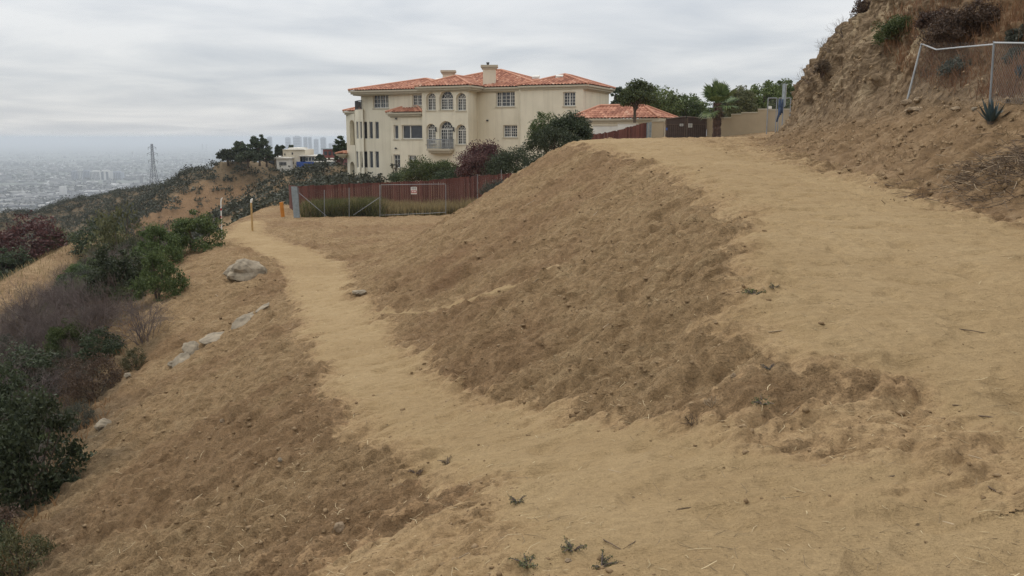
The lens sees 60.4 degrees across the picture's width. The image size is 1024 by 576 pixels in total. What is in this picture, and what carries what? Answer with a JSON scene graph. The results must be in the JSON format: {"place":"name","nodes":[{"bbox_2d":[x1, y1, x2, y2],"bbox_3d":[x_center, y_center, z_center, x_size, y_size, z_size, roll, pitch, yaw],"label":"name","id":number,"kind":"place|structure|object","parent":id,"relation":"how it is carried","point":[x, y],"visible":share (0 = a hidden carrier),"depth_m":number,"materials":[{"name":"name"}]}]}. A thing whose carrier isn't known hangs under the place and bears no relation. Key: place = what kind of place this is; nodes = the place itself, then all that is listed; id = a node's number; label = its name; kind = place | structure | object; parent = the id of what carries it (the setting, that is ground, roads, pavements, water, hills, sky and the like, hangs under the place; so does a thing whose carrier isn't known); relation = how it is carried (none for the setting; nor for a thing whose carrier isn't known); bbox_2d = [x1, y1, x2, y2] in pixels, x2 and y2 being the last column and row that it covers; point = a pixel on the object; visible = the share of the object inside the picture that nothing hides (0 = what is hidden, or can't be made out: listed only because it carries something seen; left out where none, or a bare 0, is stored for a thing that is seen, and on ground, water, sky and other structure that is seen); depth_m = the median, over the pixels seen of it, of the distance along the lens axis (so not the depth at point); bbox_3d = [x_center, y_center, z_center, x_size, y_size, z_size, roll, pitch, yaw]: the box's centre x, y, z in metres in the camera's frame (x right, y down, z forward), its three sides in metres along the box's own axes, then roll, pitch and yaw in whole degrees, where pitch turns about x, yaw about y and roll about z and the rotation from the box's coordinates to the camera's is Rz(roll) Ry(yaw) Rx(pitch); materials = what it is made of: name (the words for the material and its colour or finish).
{"place":"outdoors","nodes":[
{"label":"outdoors","id":0,"kind":"place"},
{"bbox_2d":[0,151,319,212],"bbox_3d":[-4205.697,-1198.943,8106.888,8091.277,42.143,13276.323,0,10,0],"label":"city buildings","id":1,"kind":"structure","parent":0,"point":[55,181],"depth_m":4447.89,"materials":[{"name":"concrete"}]},
{"bbox_2d":[0,142,346,194],"bbox_3d":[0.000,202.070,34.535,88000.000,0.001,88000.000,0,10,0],"label":"city","id":2,"kind":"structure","parent":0,"point":[119,148],"depth_m":13167.09},
{"bbox_2d":[0,159,226,212],"bbox_3d":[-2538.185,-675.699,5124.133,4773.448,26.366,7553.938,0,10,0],"label":"city trees","id":3,"kind":"object","parent":2,"relation":"on","point":[41,189],"visible":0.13,"depth_m":4380.56,"materials":[{"name":"plant"}]},
{"bbox_2d":[0,131,774,272],"bbox_3d":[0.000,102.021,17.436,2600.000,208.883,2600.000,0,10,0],"label":"hills","id":4,"kind":"structure","parent":0,"point":[188,202],"depth_m":188.19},
{"bbox_2d":[0,245,37,276],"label":"evergreen shrub","id":5,"kind":"object","parent":4,"relation":"on","point":[4,260],"visible":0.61,"depth_m":60.87,"materials":[{"name":"green plant"}]},
{"bbox_2d":[0,210,70,269],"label":"red shrub","id":6,"kind":"object","parent":4,"relation":"on","point":[18,231],"visible":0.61,"depth_m":63.47,"materials":[{"name":"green plant"}]},
{"bbox_2d":[0,227,130,307],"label":"spur grass","id":7,"kind":"structure","parent":4,"relation":"on","point":[49,253],"depth_m":57.17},
{"bbox_2d":[0,164,193,250],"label":"dark ridge scrub","id":8,"kind":"object","parent":4,"relation":"on","point":[68,207],"visible":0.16,"depth_m":264.75,"materials":[{"name":"plant"}]},
{"bbox_2d":[66,218,129,260],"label":"evergreen shrub","id":9,"kind":"object","parent":4,"relation":"on","point":[79,241],"visible":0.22,"depth_m":61.10,"materials":[{"name":"green plant"}]},
{"bbox_2d":[0,191,277,279],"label":"canyon scrub","id":10,"kind":"object","parent":4,"relation":"on","point":[227,224],"depth_m":63.16,"materials":[{"name":"green plant"}]},
{"bbox_2d":[117,158,288,236],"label":"hillside scrub","id":11,"kind":"object","parent":4,"relation":"on","point":[197,170],"visible":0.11,"depth_m":192.47,"materials":[{"name":"plant"}]},
{"bbox_2d":[215,148,236,165],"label":"hill tree","id":12,"kind":"object","parent":4,"relation":"on","point":[226,154],"visible":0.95,"depth_m":192.74,"materials":[{"name":"green plant"}]},
{"bbox_2d":[234,150,260,167],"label":"hill tree","id":13,"kind":"object","parent":4,"relation":"on","point":[248,156],"visible":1,"depth_m":186.87,"materials":[{"name":"green plant"}]},
{"bbox_2d":[246,134,272,165],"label":"hill tree","id":14,"kind":"object","parent":4,"relation":"on","point":[256,145],"visible":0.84,"depth_m":192.64,"materials":[{"name":"green plant"}]},
{"bbox_2d":[258,148,274,166],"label":"hill tree","id":15,"kind":"object","parent":4,"relation":"on","point":[267,155],"visible":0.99,"depth_m":189.09,"materials":[{"name":"green plant"}]},
{"bbox_2d":[163,157,388,245],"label":"gully scrub","id":16,"kind":"object","parent":4,"relation":"on","point":[298,172],"visible":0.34,"depth_m":109.17,"materials":[{"name":"plant"}]},
{"bbox_2d":[208,163,352,235],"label":"bank scrub","id":17,"kind":"object","parent":4,"relation":"on","point":[283,195],"visible":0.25,"depth_m":65.36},
{"bbox_2d":[275,147,313,170],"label":"white hill house","id":18,"kind":"structure","parent":4,"relation":"on","point":[291,157],"depth_m":201.61,"materials":[{"name":"paint"}]},
{"bbox_2d":[332,135,346,164],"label":"dark tree","id":19,"kind":"object","parent":4,"relation":"on","point":[341,146],"visible":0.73,"depth_m":110.32,"materials":[{"name":"green plant"}]},
{"bbox_2d":[397,154,449,183],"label":"garden bush","id":20,"kind":"object","parent":4,"relation":"on","point":[423,169],"visible":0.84,"depth_m":60.86,"materials":[{"name":"green plant"}]},
{"bbox_2d":[428,168,473,181],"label":"garden bush","id":21,"kind":"object","parent":4,"relation":"on","point":[444,174],"visible":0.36,"depth_m":59.05,"materials":[{"name":"green plant"}]},
{"bbox_2d":[335,62,615,184],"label":"mansion","id":22,"kind":"structure","parent":4,"relation":"on","point":[449,114],"depth_m":88.67,"materials":[{"name":"beige paint"}]},
{"bbox_2d":[372,95,388,108],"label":"window","id":23,"kind":"structure","parent":22,"relation":"in","point":[380,102],"depth_m":93.64,"materials":[{"name":"glass"}]},
{"bbox_2d":[401,125,422,139],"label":"window","id":24,"kind":"structure","parent":22,"relation":"in","point":[410,132],"depth_m":91.39,"materials":[{"name":"glass"}]},
{"bbox_2d":[438,92,453,110],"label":"window","id":25,"kind":"structure","parent":22,"relation":"in","point":[447,97],"depth_m":87.56,"materials":[{"name":"glass"}]},
{"bbox_2d":[441,121,452,148],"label":"window","id":26,"kind":"structure","parent":22,"relation":"in","point":[446,128],"depth_m":88.14,"materials":[{"name":"glass"}]},
{"bbox_2d":[495,92,514,107],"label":"window","id":27,"kind":"structure","parent":22,"relation":"in","point":[505,99],"depth_m":87.91,"materials":[{"name":"glass"}]},
{"bbox_2d":[502,125,517,137],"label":"window","id":28,"kind":"structure","parent":22,"relation":"in","point":[510,131],"depth_m":88.19,"materials":[{"name":"glass"}]},
{"bbox_2d":[593,123,637,135],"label":"yard wall","id":29,"kind":"structure","parent":4,"relation":"on","point":[601,129],"depth_m":74.38,"materials":[{"name":"white paint"}]},
{"bbox_2d":[574,104,677,137],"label":"garage","id":30,"kind":"structure","parent":4,"relation":"on","point":[646,114],"depth_m":79.97,"materials":[{"name":"tile"}]},
{"bbox_2d":[664,93,709,136],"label":"broadleaf tree","id":31,"kind":"object","parent":4,"relation":"on","point":[695,109],"visible":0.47,"depth_m":93.67,"materials":[{"name":"green plant"}]},
{"bbox_2d":[707,108,766,136],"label":"garden wall","id":32,"kind":"structure","parent":4,"relation":"on","point":[742,123],"depth_m":69.74,"materials":[{"name":"paint"}]},
{"bbox_2d":[723,85,760,116],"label":"olive tree","id":33,"kind":"object","parent":4,"relation":"on","point":[746,102],"visible":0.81,"depth_m":79.63,"materials":[{"name":"green plant"}]},
{"bbox_2d":[749,79,789,111],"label":"broadleaf tree","id":34,"kind":"object","parent":4,"relation":"on","point":[770,90],"visible":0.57,"depth_m":87.24,"materials":[{"name":"green plant"}]},
{"bbox_2d":[767,109,789,131],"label":"garden wall","id":35,"kind":"structure","parent":4,"relation":"on","point":[771,120],"depth_m":68.84,"materials":[{"name":"paint"}]},
{"bbox_2d":[766,98,790,133],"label":"pipe frame fence","id":36,"kind":"object","parent":4,"relation":"on","point":[769,107],"visible":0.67,"depth_m":64.73,"materials":[{"name":"metal"}]},
{"bbox_2d":[773,78,794,108],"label":"broadleaf tree","id":37,"kind":"object","parent":4,"relation":"on","point":[790,87],"visible":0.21,"depth_m":89.26,"materials":[{"name":"green plant"}]},
{"bbox_2d":[0,0,861,141],"label":"sky","id":38,"kind":"structure","parent":0,"point":[71,70],"materials":[{"name":"grey"}]},
{"bbox_2d":[0,136,1023,575],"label":"slope","id":39,"kind":"structure","parent":0,"point":[208,384],"depth_m":10.12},
{"bbox_2d":[0,502,23,535],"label":"brown shrub","id":40,"kind":"object","parent":39,"relation":"on","point":[6,517],"visible":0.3,"depth_m":11.59,"materials":[{"name":"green plant"}]},
{"bbox_2d":[0,333,39,362],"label":"sage shrub","id":41,"kind":"object","parent":39,"relation":"on","point":[5,341],"visible":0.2,"depth_m":25.36,"materials":[{"name":"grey plant"}]},
{"bbox_2d":[0,321,47,360],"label":"bare shrub","id":42,"kind":"object","parent":39,"relation":"on","point":[23,343],"visible":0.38,"depth_m":24.75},
{"bbox_2d":[0,353,56,435],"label":"corner bush","id":43,"kind":"object","parent":39,"relation":"on","point":[6,389],"visible":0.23,"depth_m":19.43,"materials":[{"name":"green plant"}]},
{"bbox_2d":[0,521,59,575],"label":"olive green shrub","id":44,"kind":"object","parent":39,"relation":"on","point":[43,546],"visible":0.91,"depth_m":9.24,"materials":[{"name":"green plant"}]},
{"bbox_2d":[0,277,62,349],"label":"bare shrub","id":45,"kind":"object","parent":39,"relation":"on","point":[22,308],"visible":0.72,"depth_m":26.14,"materials":[{"name":"plant"}]},
{"bbox_2d":[0,340,75,405],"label":"evergreen shrub","id":46,"kind":"object","parent":39,"relation":"on","point":[40,358],"visible":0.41,"depth_m":22.32,"materials":[{"name":"green plant"}]},
{"bbox_2d":[0,340,89,419],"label":"bare shrub","id":47,"kind":"object","parent":39,"relation":"on","point":[50,382],"visible":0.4,"depth_m":21.19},
{"bbox_2d":[9,298,83,347],"bbox_3d":[-13.411,1.163,25.521,2.229,1.618,2.862,-6,11,-31],"label":"bare shrub","id":48,"kind":"object","parent":39,"relation":"on","point":[34,328],"visible":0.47,"depth_m":25.31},
{"bbox_2d":[0,378,96,513],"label":"corner bush","id":49,"kind":"object","parent":39,"relation":"on","point":[16,439],"visible":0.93,"depth_m":12.79,"materials":[{"name":"green plant"}]},
{"bbox_2d":[16,280,84,326],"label":"bare shrub","id":50,"kind":"object","parent":39,"relation":"on","point":[60,304],"visible":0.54,"depth_m":27.44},
{"bbox_2d":[17,295,86,359],"bbox_3d":[-12.824,1.128,24.705,2.102,1.938,2.513,-4,10,-20],"label":"bare shrub","id":51,"kind":"object","parent":39,"relation":"on","point":[57,324],"visible":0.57,"depth_m":24.42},
{"bbox_2d":[44,355,85,381],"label":"brown shrub","id":52,"kind":"object","parent":39,"relation":"on","point":[66,364],"visible":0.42,"depth_m":22.31,"materials":[{"name":"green plant"}]},
{"bbox_2d":[42,318,89,360],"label":"bright shrub","id":53,"kind":"object","parent":39,"relation":"on","point":[57,333],"visible":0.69,"depth_m":23.76,"materials":[{"name":"green plant"}]},
{"bbox_2d":[1,285,151,575],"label":"thicket edge grass","id":54,"kind":"structure","parent":39,"relation":"on","point":[77,435],"depth_m":18.26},
{"bbox_2d":[62,400,95,433],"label":"grey shrub","id":55,"kind":"object","parent":39,"relation":"on","point":[78,408],"visible":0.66,"depth_m":18.51,"materials":[{"name":"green plant"}]},
{"bbox_2d":[49,272,121,314],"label":"bare shrub","id":56,"kind":"object","parent":39,"relation":"on","point":[80,291],"visible":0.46,"depth_m":28.60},
{"bbox_2d":[56,347,124,403],"bbox_3d":[-9.913,2.111,20.788,1.635,1.439,1.413,-4,11,-23],"label":"brown shrub","id":57,"kind":"object","parent":39,"relation":"on","point":[75,382],"visible":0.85,"depth_m":20.68,"materials":[{"name":"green plant"}]},
{"bbox_2d":[63,294,117,333],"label":"bare shrub","id":58,"kind":"object","parent":39,"relation":"on","point":[97,312],"visible":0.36,"depth_m":24.77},
{"bbox_2d":[70,325,126,364],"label":"evergreen shrub","id":59,"kind":"object","parent":39,"relation":"on","point":[114,344],"visible":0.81,"depth_m":22.93,"materials":[{"name":"green plant"}]},
{"bbox_2d":[42,268,160,352],"bbox_3d":[-11.277,0.678,23.957,2.688,2.480,3.452,3,10,17],"label":"bare shrub","id":60,"kind":"object","parent":39,"relation":"on","point":[89,314],"visible":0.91,"depth_m":23.86,"materials":[{"name":"plant"}]},
{"bbox_2d":[76,199,145,263],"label":"olive green shrub","id":61,"kind":"object","parent":39,"relation":"on","point":[116,240],"visible":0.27,"depth_m":44.00,"materials":[{"name":"green plant"}]},
{"bbox_2d":[78,242,151,301],"bbox_3d":[-12.953,-0.425,29.019,2.416,2.296,2.631,-3,10,-15],"label":"evergreen shrub","id":62,"kind":"object","parent":39,"relation":"on","point":[129,272],"visible":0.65,"depth_m":28.69,"materials":[{"name":"green plant"}]},
{"bbox_2d":[119,346,148,372],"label":"olive green shrub","id":63,"kind":"object","parent":39,"relation":"on","point":[135,361],"visible":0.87,"depth_m":21.11,"materials":[{"name":"green plant"}]},
{"bbox_2d":[94,281,178,345],"bbox_3d":[-9.546,0.892,23.028,2.057,2.203,2.373,0,10,-2],"label":"bare shrub","id":64,"kind":"object","parent":39,"relation":"on","point":[137,330],"visible":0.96,"depth_m":22.82,"materials":[{"name":"plant"}]},
{"bbox_2d":[129,221,187,267],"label":"evergreen shrub","id":65,"kind":"object","parent":39,"relation":"on","point":[175,252],"visible":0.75,"depth_m":33.85,"materials":[{"name":"green plant"}]},
{"bbox_2d":[127,249,191,301],"bbox_3d":[-10.629,-0.269,26.560,1.663,1.866,1.629,4,11,23],"label":"evergreen shrub","id":66,"kind":"object","parent":39,"relation":"on","point":[172,285],"visible":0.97,"depth_m":26.32,"materials":[{"name":"green plant"}]},
{"bbox_2d":[164,209,227,252],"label":"evergreen shrub","id":67,"kind":"object","parent":39,"relation":"on","point":[181,226],"visible":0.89,"depth_m":35.71,"materials":[{"name":"green plant"}]},
{"bbox_2d":[199,331,223,343],"bbox_3d":[-6.844,1.150,20.409,0.689,0.134,0.786,4,20,21],"label":"flat stone","id":68,"kind":"object","parent":39,"relation":"on","point":[210,337],"visible":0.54,"depth_m":20.27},
{"bbox_2d":[223,258,266,281],"bbox_3d":[-8.126,-0.463,26.792,1.218,0.931,1.431,-10,14,-44],"label":"boulder","id":69,"kind":"object","parent":39,"relation":"on","point":[243,269],"visible":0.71,"depth_m":26.31,"materials":[{"name":"stone"}]},
{"bbox_2d":[291,187,299,217],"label":"wide post","id":70,"kind":"object","parent":39,"relation":"on","point":[295,203],"visible":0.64,"depth_m":49.40,"materials":[{"name":"grey wood"}]},
{"bbox_2d":[299,195,390,216],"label":"green grass clump","id":71,"kind":"object","parent":39,"relation":"on","point":[336,204],"visible":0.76,"depth_m":49.96,"materials":[{"name":"plant"}]},
{"bbox_2d":[300,196,478,216],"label":"tall grass","id":72,"kind":"structure","parent":39,"relation":"on","point":[394,206],"depth_m":50.20,"materials":[{"name":"plant"}]},
{"bbox_2d":[298,170,501,216],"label":"chain link fence","id":73,"kind":"object","parent":39,"relation":"on","point":[392,198],"visible":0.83,"depth_m":49.44,"materials":[{"name":"metal"}]},
{"bbox_2d":[289,173,511,209],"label":"board fence","id":74,"kind":"object","parent":39,"relation":"on","point":[454,188],"visible":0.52,"depth_m":53.67,"materials":[{"name":"wood"}]},
{"bbox_2d":[454,153,492,178],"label":"red leaf bush","id":75,"kind":"object","parent":39,"relation":"on","point":[466,170],"visible":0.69,"depth_m":57.03,"materials":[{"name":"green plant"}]},
{"bbox_2d":[451,138,507,176],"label":"red leaf bush","id":76,"kind":"object","parent":39,"relation":"on","point":[487,149],"visible":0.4,"depth_m":58.78,"materials":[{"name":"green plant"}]},
{"bbox_2d":[479,145,544,176],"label":"garden bush","id":77,"kind":"object","parent":39,"relation":"on","point":[505,162],"visible":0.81,"depth_m":55.75,"materials":[{"name":"green plant"}]},
{"bbox_2d":[2,146,1023,575],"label":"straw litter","id":78,"kind":"object","parent":39,"relation":"on","point":[612,454],"visible":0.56,"depth_m":5.45,"materials":[{"name":"plant"}]},
{"bbox_2d":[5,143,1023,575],"bbox_3d":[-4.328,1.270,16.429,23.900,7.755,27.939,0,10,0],"label":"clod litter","id":79,"kind":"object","parent":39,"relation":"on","point":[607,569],"visible":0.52,"depth_m":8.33,"materials":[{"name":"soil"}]},
{"bbox_2d":[19,152,1021,575],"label":"twig litter","id":80,"kind":"object","parent":39,"relation":"on","point":[737,468],"visible":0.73,"depth_m":4.43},
{"bbox_2d":[526,111,559,151],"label":"bush","id":81,"kind":"object","parent":39,"relation":"on","point":[534,125],"visible":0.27,"depth_m":49.03,"materials":[{"name":"green plant"}]},
{"bbox_2d":[544,110,591,141],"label":"bush","id":82,"kind":"object","parent":39,"relation":"on","point":[571,121],"visible":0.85,"depth_m":45.66,"materials":[{"name":"green plant"}]},
{"bbox_2d":[225,221,1023,571],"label":"dirt path","id":83,"kind":"structure","parent":0,"point":[567,471],"depth_m":5.10,"materials":[{"name":"soil"}]},
{"bbox_2d":[321,138,963,495],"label":"embankment","id":84,"kind":"structure","parent":0,"point":[789,391],"depth_m":10.34,"materials":[{"name":"soil"}]},
{"bbox_2d":[520,123,585,153],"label":"bush","id":85,"kind":"object","parent":84,"relation":"on","point":[546,134],"visible":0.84,"depth_m":43.93,"materials":[{"name":"green plant"}]},
{"bbox_2d":[479,136,1023,575],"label":"dirt road","id":86,"kind":"structure","parent":0,"point":[916,296],"depth_m":6.75,"materials":[{"name":"soil"}]},
{"bbox_2d":[509,551,539,569],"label":"weed","id":87,"kind":"object","parent":86,"relation":"on","point":[523,563],"visible":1,"depth_m":3.68,"materials":[{"name":"green plant"}]},
{"bbox_2d":[592,123,646,139],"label":"board fence","id":88,"kind":"object","parent":86,"relation":"on","point":[637,131],"visible":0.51,"depth_m":69.34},
{"bbox_2d":[616,77,657,122],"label":"broadleaf tree","id":89,"kind":"object","parent":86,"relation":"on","point":[634,95],"visible":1,"depth_m":75.70,"materials":[{"name":"green plant"}]},
{"bbox_2d":[652,120,664,137],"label":"gate pillar","id":90,"kind":"structure","parent":86,"relation":"on","point":[658,127],"depth_m":71.00,"materials":[{"name":"paint"}]},
{"bbox_2d":[644,85,684,116],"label":"broadleaf tree","id":91,"kind":"object","parent":86,"relation":"on","point":[662,103],"visible":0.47,"depth_m":88.99,"materials":[{"name":"green plant"}]},
{"bbox_2d":[665,116,706,137],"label":"driveway gate","id":92,"kind":"structure","parent":86,"relation":"on","point":[675,127],"depth_m":70.63,"materials":[{"name":"brown metal"}]},
{"bbox_2d":[694,78,738,136],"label":"fan palm","id":93,"kind":"object","parent":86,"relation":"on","point":[716,92],"visible":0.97,"depth_m":67.78,"materials":[{"name":"green plant"}]},
{"bbox_2d":[764,0,1023,221],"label":"hillside","id":94,"kind":"structure","parent":0,"point":[851,90],"depth_m":19.99,"materials":[{"name":"soil"}]},
{"bbox_2d":[811,58,830,77],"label":"cliff bush","id":95,"kind":"object","parent":94,"relation":"on","point":[821,67],"visible":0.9,"depth_m":28.53,"materials":[{"name":"brown plant"}]},
{"bbox_2d":[849,0,871,16],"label":"cliff bush","id":96,"kind":"object","parent":94,"relation":"on","point":[862,6],"visible":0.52,"depth_m":28.83,"materials":[{"name":"brown plant"}]},
{"bbox_2d":[871,13,913,45],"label":"cliff bush","id":97,"kind":"object","parent":94,"relation":"on","point":[890,26],"visible":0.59,"depth_m":23.71,"materials":[{"name":"green plant"}]},
{"bbox_2d":[764,0,1023,218],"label":"rubble","id":98,"kind":"object","parent":94,"relation":"on","point":[898,139],"visible":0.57,"depth_m":18.30,"materials":[{"name":"stone"}]},
{"bbox_2d":[775,23,1023,187],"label":"dry stubble","id":99,"kind":"object","parent":94,"relation":"on","point":[868,155],"visible":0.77,"depth_m":17.73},
{"bbox_2d":[911,5,951,29],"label":"cliff bush","id":100,"kind":"object","parent":94,"relation":"on","point":[922,20],"visible":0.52,"depth_m":21.62,"materials":[{"name":"brown plant"}]},
{"bbox_2d":[865,133,1023,221],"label":"brush pile","id":101,"kind":"object","parent":94,"relation":"on","point":[1011,168],"visible":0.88,"depth_m":12.68,"materials":[{"name":"plant"}]},
{"bbox_2d":[879,0,1023,101],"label":"rusty grass","id":102,"kind":"structure","parent":94,"relation":"on","point":[933,54],"depth_m":19.48,"materials":[{"name":"plant"}]},
{"bbox_2d":[934,54,972,76],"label":"cliff bush","id":103,"kind":"object","parent":94,"relation":"on","point":[949,65],"visible":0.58,"depth_m":19.62,"materials":[{"name":"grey plant"}]},
{"bbox_2d":[914,5,993,47],"bbox_3d":[10.432,-6.054,20.456,1.988,0.971,1.660,0,10,0],"label":"cliff bush","id":104,"kind":"object","parent":94,"relation":"on","point":[947,25],"visible":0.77,"depth_m":20.17,"materials":[{"name":"brown plant"}]},
{"bbox_2d":[907,41,1023,103],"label":"leaning chain link fence","id":105,"kind":"object","parent":94,"relation":"on","point":[992,65],"visible":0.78,"depth_m":16.65,"materials":[{"name":"metal"}]},
{"bbox_2d":[952,0,1002,30],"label":"cliff bush","id":106,"kind":"object","parent":94,"relation":"on","point":[989,17],"visible":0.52,"depth_m":19.95,"materials":[{"name":"brown plant"}]},
{"bbox_2d":[976,98,1013,124],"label":"agave","id":107,"kind":"object","parent":94,"relation":"on","point":[991,115],"visible":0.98,"depth_m":15.58,"materials":[{"name":"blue plant"}]},
{"bbox_2d":[1004,24,1023,45],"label":"cliff bush","id":108,"kind":"object","parent":94,"relation":"on","point":[1009,37],"visible":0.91,"depth_m":18.49,"materials":[{"name":"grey plant"}]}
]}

